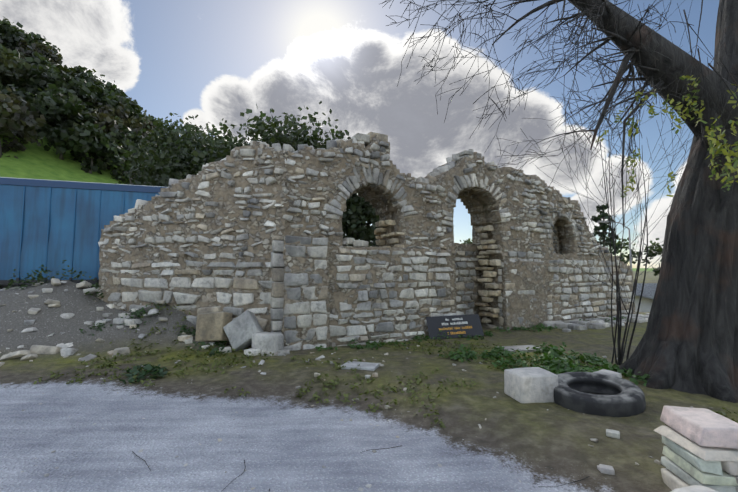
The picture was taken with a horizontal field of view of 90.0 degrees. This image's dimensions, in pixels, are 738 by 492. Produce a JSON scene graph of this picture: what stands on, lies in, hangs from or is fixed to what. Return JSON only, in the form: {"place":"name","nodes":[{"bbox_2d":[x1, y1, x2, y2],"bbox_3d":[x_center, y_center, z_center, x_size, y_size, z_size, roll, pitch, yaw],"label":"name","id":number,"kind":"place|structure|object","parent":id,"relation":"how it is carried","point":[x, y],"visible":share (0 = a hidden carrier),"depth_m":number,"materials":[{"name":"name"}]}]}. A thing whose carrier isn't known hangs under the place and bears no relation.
{"place":"outdoors","nodes":[
{"label":"outdoors","id":0,"kind":"place"},
{"bbox_2d":[0,0,718,267],"label":"sky","id":1,"kind":"structure","parent":0,"point":[211,60],"materials":[{"name":"blue"}]},
{"bbox_2d":[0,91,737,491],"bbox_3d":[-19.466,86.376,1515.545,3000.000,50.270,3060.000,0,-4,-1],"label":"ground","id":2,"kind":"structure","parent":0,"point":[538,447],"depth_m":4.12,"materials":[{"name":"brown soil"}]},
{"bbox_2d":[0,177,166,288],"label":"fence","id":3,"kind":"object","parent":2,"relation":"on","point":[50,225],"visible":0.38,"depth_m":10.70,"materials":[{"name":"blue"}]},
{"bbox_2d":[0,16,177,186],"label":"hillside trees","id":4,"kind":"object","parent":2,"relation":"on","point":[80,114],"visible":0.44,"depth_m":54.62,"materials":[{"name":"green plant"}]},
{"bbox_2d":[0,278,712,490],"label":"loose stone blocks","id":5,"kind":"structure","parent":2,"relation":"on","point":[243,331],"depth_m":7.12,"materials":[{"name":"grey stone"}]},
{"bbox_2d":[132,445,589,491],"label":"fallen twigs","id":6,"kind":"object","parent":2,"relation":"on","point":[360,452],"visible":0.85,"depth_m":3.12,"materials":[{"name":"brown wood"}]},
{"bbox_2d":[97,134,635,349],"bbox_3d":[1.921,0.082,10.588,17.066,5.445,3.616,1,-4,-18],"label":"ruin","id":7,"kind":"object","parent":2,"relation":"on","point":[476,204],"visible":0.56,"depth_m":8.65,"materials":[{"name":"grey stone"}]},
{"bbox_2d":[98,132,634,350],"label":"wall stones","id":8,"kind":"object","parent":7,"relation":"on","point":[277,284],"visible":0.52,"depth_m":8.49,"materials":[{"name":"grey stone"}]},
{"bbox_2d":[1,260,737,427],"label":"weeds and grass tufts","id":9,"kind":"object","parent":2,"relation":"on","point":[552,359],"visible":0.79,"depth_m":6.26,"materials":[{"name":"green plant"}]},
{"bbox_2d":[106,101,662,275],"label":"bushes","id":10,"kind":"object","parent":2,"relation":"on","point":[186,157],"visible":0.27,"depth_m":23.77,"materials":[{"name":"green plant"}]},
{"bbox_2d":[426,314,483,338],"bbox_3d":[2.120,1.991,9.125,1.416,0.563,0.278,1,-4,-10],"label":"sign","id":11,"kind":"object","parent":2,"relation":"on","point":[454,326],"visible":0.98,"depth_m":9.11,"materials":[{"name":"grey metal"}]},
{"bbox_2d":[380,0,737,402],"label":"old tree trunk and branches","id":12,"kind":"object","parent":2,"relation":"on","point":[688,343],"visible":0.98,"depth_m":5.12,"materials":[{"name":"brown plant"}]},
{"bbox_2d":[595,75,737,196],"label":"leaves","id":13,"kind":"object","parent":12,"relation":"on","point":[718,148],"visible":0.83,"depth_m":4.83,"materials":[{"name":"green plant"}]},
{"bbox_2d":[554,372,645,416],"bbox_3d":[2.727,1.802,4.476,1.012,0.344,0.968,0,-4,-1],"label":"tire","id":14,"kind":"object","parent":2,"relation":"on","point":[591,393],"visible":0.85,"depth_m":4.24,"materials":[{"name":"rubber"}]},
{"bbox_2d":[520,0,708,364],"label":"saplings","id":15,"kind":"object","parent":2,"relation":"on","point":[621,351],"visible":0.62,"depth_m":6.31,"materials":[{"name":"brown plant"}]},
{"bbox_2d":[598,221,631,270],"bbox_3d":[14.174,1.776,21.087,1.817,6.480,0.220,0,-4,-1],"label":"street light pole","id":16,"kind":"object","parent":2,"relation":"on","point":[629,239],"visible":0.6,"depth_m":21.21,"materials":[{"name":"grey metal"}]},
{"bbox_2d":[633,283,656,311],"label":"shed building","id":17,"kind":"structure","parent":2,"relation":"on","point":[649,290],"depth_m":20.68,"materials":[{"name":"metal"}]},
{"bbox_2d":[597,406,737,491],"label":"stone slabs","id":18,"kind":"structure","parent":2,"relation":"on","point":[700,451],"depth_m":2.53,"materials":[{"name":"white stone"}]}
]}

